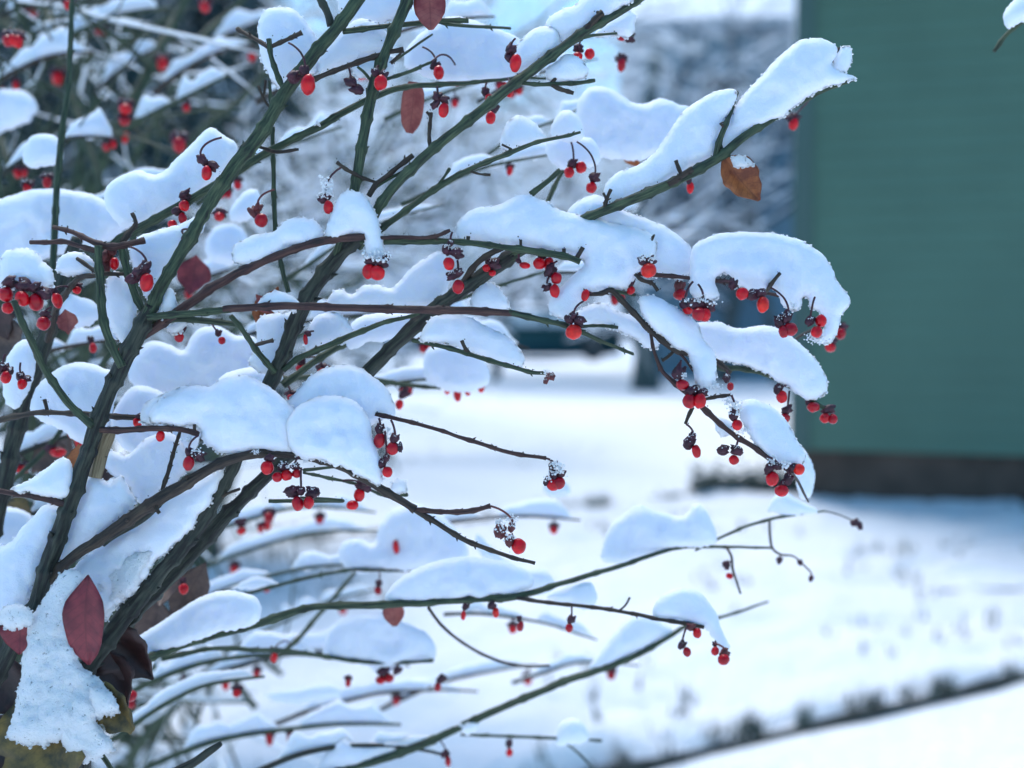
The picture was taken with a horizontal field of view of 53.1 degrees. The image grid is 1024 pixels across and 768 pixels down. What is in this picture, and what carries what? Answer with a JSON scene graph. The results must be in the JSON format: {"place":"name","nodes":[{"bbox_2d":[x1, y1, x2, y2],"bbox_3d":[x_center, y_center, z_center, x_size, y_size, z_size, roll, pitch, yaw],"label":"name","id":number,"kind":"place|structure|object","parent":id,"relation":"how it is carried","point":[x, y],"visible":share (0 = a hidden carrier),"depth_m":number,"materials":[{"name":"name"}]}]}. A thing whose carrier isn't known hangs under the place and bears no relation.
{"place":"outdoors","nodes":[
{"label":"outdoors","id":0,"kind":"place"},
{"bbox_2d":[5,0,618,276],"label":"sky","id":1,"kind":"structure","parent":0,"point":[514,24],"materials":[{"name":"white"}]},
{"bbox_2d":[0,346,1023,590],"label":"snowy road","id":2,"kind":"structure","parent":0,"point":[638,438],"depth_m":9.00,"materials":[{"name":"white snow"}]},
{"bbox_2d":[479,306,621,359],"bbox_3d":[1.205,-1.742,34.956,5.022,1.858,2.009,0,3,4],"label":"parked car","id":3,"kind":"object","parent":2,"relation":"on","point":[538,339],"visible":0.38,"depth_m":34.00,"materials":[{"name":"teal paint"}]},
{"bbox_2d":[618,0,794,378],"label":"tree","id":4,"kind":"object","parent":2,"relation":"on","point":[750,315],"depth_m":22.02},
{"bbox_2d":[0,0,1023,767],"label":"burning bush","id":5,"kind":"object","parent":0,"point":[114,656],"visible":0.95,"depth_m":0.46,"materials":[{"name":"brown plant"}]},
{"bbox_2d":[0,507,30,544],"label":"snow clump","id":6,"kind":"object","parent":5,"relation":"on","point":[16,519],"visible":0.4,"depth_m":0.56,"materials":[{"name":"white"}]},
{"bbox_2d":[0,603,33,630],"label":"snow clump","id":7,"kind":"object","parent":5,"relation":"on","point":[13,617],"visible":1,"depth_m":0.44,"materials":[{"name":"snow"}]},
{"bbox_2d":[3,339,35,408],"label":"snow clump","id":8,"kind":"object","parent":5,"relation":"on","point":[14,395],"visible":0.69,"depth_m":0.50,"materials":[{"name":"white"}]},
{"bbox_2d":[0,247,55,290],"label":"snow clump","id":9,"kind":"object","parent":5,"relation":"on","point":[30,264],"visible":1,"depth_m":0.44,"materials":[{"name":"white"}]},
{"bbox_2d":[0,503,58,609],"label":"snow clump","id":10,"kind":"object","parent":5,"relation":"on","point":[21,554],"visible":0.83,"depth_m":0.46,"materials":[{"name":"white snow"}]},
{"bbox_2d":[23,134,57,168],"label":"snow clump","id":11,"kind":"object","parent":5,"relation":"on","point":[40,150],"visible":0.82,"depth_m":0.57,"materials":[{"name":"white"}]},
{"bbox_2d":[10,456,72,499],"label":"snow clump","id":12,"kind":"object","parent":5,"relation":"on","point":[54,480],"visible":1,"depth_m":0.46,"materials":[{"name":"white"}]},
{"bbox_2d":[5,568,120,764],"bbox_3d":[-0.197,0.124,0.447,0.051,0.086,0.018,0,3,0],"label":"snow clump","id":13,"kind":"object","parent":5,"relation":"on","point":[53,702],"visible":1,"depth_m":0.44,"materials":[{"name":"white snow"}]},
{"bbox_2d":[0,189,128,286],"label":"snow clump","id":14,"kind":"object","parent":5,"relation":"on","point":[25,217],"visible":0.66,"depth_m":0.55,"materials":[{"name":"white snow"}]},
{"bbox_2d":[30,362,116,443],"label":"snow clump","id":15,"kind":"object","parent":5,"relation":"on","point":[81,384],"visible":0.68,"depth_m":0.50,"materials":[{"name":"white snow"}]},
{"bbox_2d":[55,251,93,276],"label":"snow clump","id":16,"kind":"object","parent":5,"relation":"on","point":[68,265],"visible":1,"depth_m":0.46,"materials":[{"name":"white"}]},
{"bbox_2d":[59,294,97,328],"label":"snow clump","id":17,"kind":"object","parent":5,"relation":"on","point":[84,311],"visible":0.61,"depth_m":0.52,"materials":[{"name":"white"}]},
{"bbox_2d":[59,474,136,560],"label":"snow clump","id":18,"kind":"object","parent":5,"relation":"on","point":[103,505],"visible":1,"depth_m":0.46,"materials":[{"name":"white"}]},
{"bbox_2d":[105,271,137,342],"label":"snow clump","id":19,"kind":"object","parent":5,"relation":"on","point":[121,308],"visible":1,"depth_m":0.47,"materials":[{"name":"white"}]},
{"bbox_2d":[98,551,151,621],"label":"snow clump","id":20,"kind":"object","parent":5,"relation":"on","point":[125,579],"visible":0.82,"depth_m":0.47,"materials":[{"name":"snow"}]},
{"bbox_2d":[105,432,186,503],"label":"snow clump","id":21,"kind":"object","parent":5,"relation":"on","point":[142,467],"visible":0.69,"depth_m":0.48,"materials":[{"name":"white snow"}]},
{"bbox_2d":[71,467,225,619],"bbox_3d":[-0.171,0.076,0.472,0.079,0.075,0.016,0,3,0],"label":"snow clump","id":22,"kind":"object","parent":5,"relation":"on","point":[166,529],"visible":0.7,"depth_m":0.47,"materials":[{"name":"white snow"}]},
{"bbox_2d":[111,385,198,452],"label":"snow clump","id":23,"kind":"object","parent":5,"relation":"on","point":[134,399],"visible":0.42,"depth_m":0.52,"materials":[{"name":"white"}]},
{"bbox_2d":[128,217,206,299],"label":"snow clump","id":24,"kind":"object","parent":5,"relation":"on","point":[158,248],"visible":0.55,"depth_m":0.47,"materials":[{"name":"white"}]},
{"bbox_2d":[104,127,236,226],"bbox_3d":[-0.169,-0.102,0.506,0.066,0.049,0.015,0,3,0],"label":"snow clump","id":25,"kind":"object","parent":5,"relation":"on","point":[142,195],"visible":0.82,"depth_m":0.50,"materials":[{"name":"white snow"}]},
{"bbox_2d":[128,326,256,393],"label":"snow clump","id":26,"kind":"object","parent":5,"relation":"on","point":[204,357],"visible":0.69,"depth_m":0.53,"materials":[{"name":"white snow"}]},
{"bbox_2d":[140,590,261,666],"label":"snow clump","id":27,"kind":"object","parent":5,"relation":"on","point":[204,616],"visible":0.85,"depth_m":0.53,"materials":[{"name":"white snow"}]},
{"bbox_2d":[148,375,293,454],"bbox_3d":[-0.125,0.014,0.458,0.075,0.037,0.017,0,3,0],"label":"snow clump","id":28,"kind":"object","parent":5,"relation":"on","point":[233,414],"visible":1,"depth_m":0.45,"materials":[{"name":"white snow"}]},
{"bbox_2d":[248,311,290,373],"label":"snow clump","id":29,"kind":"object","parent":5,"relation":"attached to","point":[269,326],"visible":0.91,"depth_m":0.48,"materials":[{"name":"white"}]},
{"bbox_2d":[232,630,315,658],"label":"snow clump","id":30,"kind":"object","parent":5,"relation":"on","point":[265,639],"visible":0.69,"depth_m":0.66,"materials":[{"name":"white"}]},
{"bbox_2d":[231,216,322,266],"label":"snow clump","id":31,"kind":"object","parent":5,"relation":"on","point":[284,235],"visible":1,"depth_m":0.45,"materials":[{"name":"white"}]},
{"bbox_2d":[257,5,318,89],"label":"snow clump","id":32,"kind":"object","parent":5,"relation":"on","point":[278,22],"visible":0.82,"depth_m":0.47,"materials":[{"name":"white"}]},
{"bbox_2d":[302,311,354,350],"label":"snow clump","id":33,"kind":"object","parent":5,"relation":"on","point":[326,327],"visible":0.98,"depth_m":0.49,"materials":[{"name":"white"}]},
{"bbox_2d":[286,395,384,486],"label":"snow clump","id":34,"kind":"object","parent":5,"relation":"on","point":[335,431],"visible":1,"depth_m":0.45,"materials":[{"name":"white snow"}]},
{"bbox_2d":[287,364,395,425],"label":"snow clump","id":35,"kind":"object","parent":5,"relation":"on","point":[368,393],"visible":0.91,"depth_m":0.46,"materials":[{"name":"white snow"}]},
{"bbox_2d":[315,18,386,74],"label":"snow clump","id":36,"kind":"object","parent":5,"relation":"on","point":[343,49],"visible":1,"depth_m":0.47,"materials":[{"name":"white"}]},
{"bbox_2d":[323,188,384,255],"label":"snow clump","id":37,"kind":"object","parent":5,"relation":"on","point":[353,212],"visible":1,"depth_m":0.45,"materials":[{"name":"white"}]},
{"bbox_2d":[317,735,430,767],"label":"snow clump","id":38,"kind":"object","parent":5,"relation":"on","point":[343,753],"visible":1,"depth_m":0.63,"materials":[{"name":"white"}]},
{"bbox_2d":[336,0,412,23],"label":"snow clump","id":39,"kind":"object","parent":5,"relation":"on","point":[382,11],"visible":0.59,"depth_m":0.48,"materials":[{"name":"white"}]},
{"bbox_2d":[323,612,435,676],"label":"snow clump","id":40,"kind":"object","parent":5,"relation":"on","point":[375,636],"visible":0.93,"depth_m":0.63,"materials":[{"name":"white snow"}]},
{"bbox_2d":[327,251,449,311],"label":"snow clump","id":41,"kind":"object","parent":5,"relation":"on","point":[423,282],"visible":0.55,"depth_m":0.49,"materials":[{"name":"white snow"}]},
{"bbox_2d":[338,503,467,573],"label":"snow clump","id":42,"kind":"object","parent":5,"relation":"on","point":[421,541],"visible":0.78,"depth_m":0.65,"materials":[{"name":"white snow"}]},
{"bbox_2d":[346,313,459,349],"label":"snow clump","id":43,"kind":"object","parent":5,"relation":"on","point":[385,332],"visible":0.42,"depth_m":0.51,"materials":[{"name":"white"}]},
{"bbox_2d":[423,344,490,392],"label":"snow clump","id":44,"kind":"object","parent":5,"relation":"on","point":[446,370],"visible":0.81,"depth_m":0.58,"materials":[{"name":"white"}]},
{"bbox_2d":[385,557,533,599],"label":"snow clump","id":45,"kind":"object","parent":5,"relation":"on","point":[460,577],"visible":1,"depth_m":0.54,"materials":[{"name":"white snow"}]},
{"bbox_2d":[404,16,539,85],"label":"snow clump","id":46,"kind":"object","parent":5,"relation":"on","point":[476,53],"visible":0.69,"depth_m":0.51,"materials":[{"name":"white snow"}]},
{"bbox_2d":[419,314,525,370],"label":"snow clump","id":47,"kind":"object","parent":5,"relation":"on","point":[456,329],"visible":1,"depth_m":0.47,"materials":[{"name":"white"}]},
{"bbox_2d":[468,282,510,309],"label":"snow clump","id":48,"kind":"object","parent":5,"relation":"on","point":[489,294],"visible":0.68,"depth_m":0.47,"materials":[{"name":"white"}]},
{"bbox_2d":[475,533,554,595],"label":"snow clump","id":49,"kind":"object","parent":5,"relation":"on","point":[542,577],"visible":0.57,"depth_m":0.61,"materials":[{"name":"white"}]},
{"bbox_2d":[499,115,546,150],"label":"snow clump","id":50,"kind":"object","parent":5,"relation":"on","point":[518,130],"visible":1,"depth_m":0.47,"materials":[{"name":"white"}]},
{"bbox_2d":[514,25,560,75],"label":"snow clump","id":51,"kind":"object","parent":5,"relation":"on","point":[533,45],"visible":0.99,"depth_m":0.46,"materials":[{"name":"white"}]},
{"bbox_2d":[455,194,657,319],"bbox_3d":[0.020,-0.058,0.465,0.092,0.057,0.015,0,3,0],"label":"snow clump","id":52,"kind":"object","parent":5,"relation":"on","point":[611,253],"visible":1,"depth_m":0.46,"materials":[{"name":"white snow"}]},
{"bbox_2d":[545,54,588,81],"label":"snow clump","id":53,"kind":"object","parent":5,"relation":"on","point":[567,67],"visible":1,"depth_m":0.46,"materials":[{"name":"white"}]},
{"bbox_2d":[550,110,583,143],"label":"snow clump","id":54,"kind":"object","parent":5,"relation":"on","point":[566,121],"visible":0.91,"depth_m":0.51,"materials":[{"name":"white"}]},
{"bbox_2d":[554,718,588,746],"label":"snow clump","id":55,"kind":"object","parent":5,"relation":"on","point":[570,731],"visible":1,"depth_m":0.65,"materials":[{"name":"white"}]},
{"bbox_2d":[547,581,596,609],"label":"snow clump","id":56,"kind":"object","parent":5,"relation":"on","point":[583,592],"visible":0.88,"depth_m":0.55,"materials":[{"name":"white"}]},
{"bbox_2d":[546,137,599,169],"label":"snow clump","id":57,"kind":"object","parent":5,"relation":"on","point":[559,154],"visible":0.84,"depth_m":0.52,"materials":[{"name":"white"}]},
{"bbox_2d":[544,0,633,42],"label":"snow clump","id":58,"kind":"object","parent":5,"relation":"on","point":[566,22],"visible":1,"depth_m":0.47,"materials":[{"name":"white"}]},
{"bbox_2d":[594,10,636,39],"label":"snow clump","id":59,"kind":"object","parent":5,"relation":"on","point":[623,25],"visible":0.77,"depth_m":0.49,"materials":[{"name":"white"}]},
{"bbox_2d":[573,302,659,350],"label":"snow clump","id":60,"kind":"object","parent":5,"relation":"on","point":[604,313],"visible":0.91,"depth_m":0.47,"materials":[{"name":"white"}]},
{"bbox_2d":[567,194,691,281],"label":"snow clump","id":61,"kind":"object","parent":5,"relation":"on","point":[673,253],"visible":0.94,"depth_m":0.47,"materials":[{"name":"white"}]},
{"bbox_2d":[589,613,672,668],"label":"snow clump","id":62,"kind":"object","parent":5,"relation":"on","point":[631,635],"visible":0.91,"depth_m":0.63,"materials":[{"name":"white"}]},
{"bbox_2d":[576,86,687,161],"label":"snow clump","id":63,"kind":"object","parent":5,"relation":"on","point":[616,125],"visible":0.78,"depth_m":0.55,"materials":[{"name":"white snow"}]},
{"bbox_2d":[600,503,716,563],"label":"snow clump","id":64,"kind":"object","parent":5,"relation":"on","point":[635,531],"visible":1,"depth_m":0.57,"materials":[{"name":"white snow"}]},
{"bbox_2d":[604,88,737,203],"bbox_3d":[0.072,-0.108,0.467,0.061,0.055,0.013,0,3,0],"label":"snow clump","id":65,"kind":"object","parent":5,"relation":"on","point":[689,140],"visible":1,"depth_m":0.46,"materials":[{"name":"white snow"}]},
{"bbox_2d":[637,294,717,388],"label":"snow clump","id":66,"kind":"object","parent":5,"relation":"on","point":[675,327],"visible":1,"depth_m":0.46,"materials":[{"name":"white snow"}]},
{"bbox_2d":[652,587,729,650],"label":"snow clump","id":67,"kind":"object","parent":5,"relation":"on","point":[688,604],"visible":1,"depth_m":0.53,"materials":[{"name":"white"}]},
{"bbox_2d":[697,320,828,399],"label":"snow clump","id":68,"kind":"object","parent":5,"relation":"on","point":[792,364],"visible":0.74,"depth_m":0.49,"materials":[{"name":"white snow"}]},
{"bbox_2d":[688,231,850,344],"bbox_3d":[0.116,-0.043,0.464,0.074,0.052,0.018,0,3,0],"label":"snow clump","id":69,"kind":"object","parent":5,"relation":"on","point":[753,260],"visible":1,"depth_m":0.46,"materials":[{"name":"white snow"}]},
{"bbox_2d":[739,398,806,466],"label":"snow clump","id":70,"kind":"object","parent":5,"relation":"on","point":[770,432],"visible":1,"depth_m":0.46,"materials":[{"name":"white"}]},
{"bbox_2d":[722,38,856,147],"bbox_3d":[0.126,-0.132,0.469,0.064,0.054,0.015,0,3,0],"label":"snow clump","id":71,"kind":"object","parent":5,"relation":"on","point":[794,75],"visible":1,"depth_m":0.46,"materials":[{"name":"white snow"}]},
{"bbox_2d":[767,493,817,516],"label":"snow clump","id":72,"kind":"object","parent":5,"relation":"on","point":[788,504],"visible":0.86,"depth_m":0.59,"materials":[{"name":"white"}]},
{"bbox_2d":[21,380,1023,767],"bbox_3d":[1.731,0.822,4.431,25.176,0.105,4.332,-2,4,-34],"label":"lawn","id":73,"kind":"structure","parent":0,"point":[787,656],"depth_m":3.53,"materials":[{"name":"white plant"}]},
{"bbox_2d":[0,0,714,760],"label":"background thicket","id":74,"kind":"object","parent":73,"relation":"on","point":[388,142],"visible":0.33,"depth_m":2.62,"materials":[{"name":"grey plant"}]},
{"bbox_2d":[687,455,798,494],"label":"hedge","id":75,"kind":"object","parent":73,"relation":"on","point":[733,483],"visible":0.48,"depth_m":6.65,"materials":[{"name":"plant"}]},
{"bbox_2d":[499,588,1023,767],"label":"driveway","id":76,"kind":"structure","parent":0,"point":[985,730],"depth_m":2.74,"materials":[{"name":"white snow"}]},
{"bbox_2d":[221,491,1023,767],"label":"soil edge","id":77,"kind":"object","parent":76,"relation":"on","point":[979,687],"visible":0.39,"depth_m":2.86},
{"label":"ground","id":78,"kind":"structure","parent":0,"visible":0},
{"bbox_2d":[0,0,228,506],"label":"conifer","id":79,"kind":"object","parent":78,"relation":"on","point":[34,69],"visible":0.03,"depth_m":5.19,"materials":[{"name":"green plant"}]},
{"bbox_2d":[1,0,398,562],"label":"conifer","id":80,"kind":"object","parent":78,"relation":"on","point":[196,25],"visible":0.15,"depth_m":4.37,"materials":[{"name":"grey plant"}]},
{"bbox_2d":[0,0,648,767],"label":"background shrub","id":81,"kind":"object","parent":78,"relation":"on","point":[126,122],"visible":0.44,"depth_m":0.86,"materials":[{"name":"grey plant"}]},
{"bbox_2d":[0,89,37,133],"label":"snow clump","id":82,"kind":"object","parent":81,"relation":"attached to","point":[18,107],"visible":1,"depth_m":0.76,"materials":[{"name":"white"}]},
{"bbox_2d":[0,27,86,75],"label":"snow clump","id":83,"kind":"object","parent":81,"relation":"on","point":[43,45],"visible":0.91,"depth_m":0.80,"materials":[{"name":"white"}]},
{"bbox_2d":[65,108,111,139],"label":"snow clump","id":84,"kind":"object","parent":81,"relation":"on","point":[95,122],"visible":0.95,"depth_m":0.70,"materials":[{"name":"white"}]},
{"bbox_2d":[67,0,156,30],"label":"snow clump","id":85,"kind":"object","parent":81,"relation":"on","point":[110,7],"visible":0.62,"depth_m":0.87,"materials":[{"name":"white"}]},
{"bbox_2d":[0,0,352,767],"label":"snow cover","id":86,"kind":"object","parent":81,"relation":"on","point":[220,760],"visible":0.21,"depth_m":0.99,"materials":[{"name":"white snow"}]},
{"bbox_2d":[114,669,252,734],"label":"snow clump","id":87,"kind":"object","parent":81,"relation":"attached to","point":[177,688],"visible":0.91,"depth_m":0.63,"materials":[{"name":"white"}]},
{"bbox_2d":[153,644,223,677],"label":"snow clump","id":88,"kind":"object","parent":81,"relation":"attached to","point":[163,668],"visible":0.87,"depth_m":0.67,"materials":[{"name":"white"}]},
{"bbox_2d":[163,37,248,80],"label":"snow clump","id":89,"kind":"object","parent":81,"relation":"on","point":[178,64],"visible":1,"depth_m":0.87,"materials":[{"name":"white"}]},
{"bbox_2d":[205,223,246,265],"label":"snow clump","id":90,"kind":"object","parent":81,"relation":"attached to","point":[221,240],"visible":0.78,"depth_m":0.66,"materials":[{"name":"white"}]},
{"bbox_2d":[182,712,278,748],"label":"snow clump","id":91,"kind":"object","parent":81,"relation":"on","point":[255,721],"visible":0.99,"depth_m":0.73,"materials":[{"name":"white"}]},
{"bbox_2d":[207,629,328,671],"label":"snow clump","id":92,"kind":"object","parent":81,"relation":"on","point":[314,640],"visible":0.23,"depth_m":0.80,"materials":[{"name":"white"}]},
{"bbox_2d":[215,517,368,560],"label":"snow clump","id":93,"kind":"object","parent":81,"relation":"attached to","point":[245,543],"visible":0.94,"depth_m":0.83,"materials":[{"name":"white"}]},
{"bbox_2d":[265,683,340,705],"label":"snow clump","id":94,"kind":"object","parent":81,"relation":"on","point":[319,693],"visible":1,"depth_m":0.73,"materials":[{"name":"white"}]},
{"bbox_2d":[277,728,354,758],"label":"snow clump","id":95,"kind":"object","parent":81,"relation":"attached to","point":[298,741],"visible":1,"depth_m":0.63,"materials":[{"name":"white"}]},
{"bbox_2d":[297,699,393,730],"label":"snow clump","id":96,"kind":"object","parent":81,"relation":"on","point":[338,710],"visible":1,"depth_m":0.73,"materials":[{"name":"white"}]},
{"bbox_2d":[288,678,459,722],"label":"snow clump","id":97,"kind":"object","parent":81,"relation":"attached to","point":[374,686],"visible":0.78,"depth_m":0.80,"materials":[{"name":"white"}]},
{"bbox_2d":[386,659,524,703],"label":"snow clump","id":98,"kind":"object","parent":81,"relation":"on","point":[480,666],"visible":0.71,"depth_m":0.87,"materials":[{"name":"white"}]},
{"bbox_2d":[443,0,491,17],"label":"snow clump","id":99,"kind":"object","parent":81,"relation":"on","point":[455,8],"visible":0.85,"depth_m":0.63,"materials":[{"name":"white"}]},
{"bbox_2d":[497,498,571,520],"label":"snow clump","id":100,"kind":"object","parent":81,"relation":"on","point":[547,507],"visible":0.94,"depth_m":0.73,"materials":[{"name":"white"}]},
{"bbox_2d":[162,0,706,364],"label":"bare tree","id":101,"kind":"object","parent":78,"relation":"on","point":[341,86],"visible":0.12,"depth_m":8.61,"materials":[{"name":"grey plant"}]},
{"bbox_2d":[339,153,637,314],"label":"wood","id":102,"kind":"object","parent":78,"relation":"on","point":[539,300],"visible":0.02,"depth_m":49.20,"materials":[{"name":"grey plant"}]},
{"bbox_2d":[288,0,738,374],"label":"bare tree","id":103,"kind":"object","parent":78,"relation":"on","point":[402,363],"visible":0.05,"depth_m":21.61,"materials":[{"name":"grey plant"}]},
{"bbox_2d":[388,75,682,381],"bbox_3d":[0.098,-3.567,20.642,6.662,7.227,5.547,0,3,0],"label":"bare tree","id":104,"kind":"object","parent":78,"relation":"on","point":[497,370],"visible":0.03,"depth_m":20.75,"materials":[{"name":"grey plant"}]},
{"bbox_2d":[466,10,785,390],"bbox_3d":[2.040,-3.248,17.490,5.875,6.927,4.531,-1,3,-13],"label":"bare tree","id":105,"kind":"object","parent":78,"relation":"on","point":[644,378],"visible":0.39,"depth_m":17.88,"materials":[{"name":"grey plant"}]},
{"bbox_2d":[503,0,794,383],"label":"bare tree","id":106,"kind":"object","parent":78,"relation":"on","point":[768,314],"visible":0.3,"depth_m":20.10,"materials":[{"name":"grey plant"}]},
{"bbox_2d":[554,0,794,382],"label":"bare tree","id":107,"kind":"object","parent":78,"relation":"on","point":[731,310],"visible":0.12,"depth_m":20.75,"materials":[{"name":"grey plant"}]},
{"bbox_2d":[790,0,1023,502],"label":"green house","id":108,"kind":"structure","parent":78,"relation":"on","point":[908,187],"depth_m":6.24,"materials":[{"name":"green paint"}]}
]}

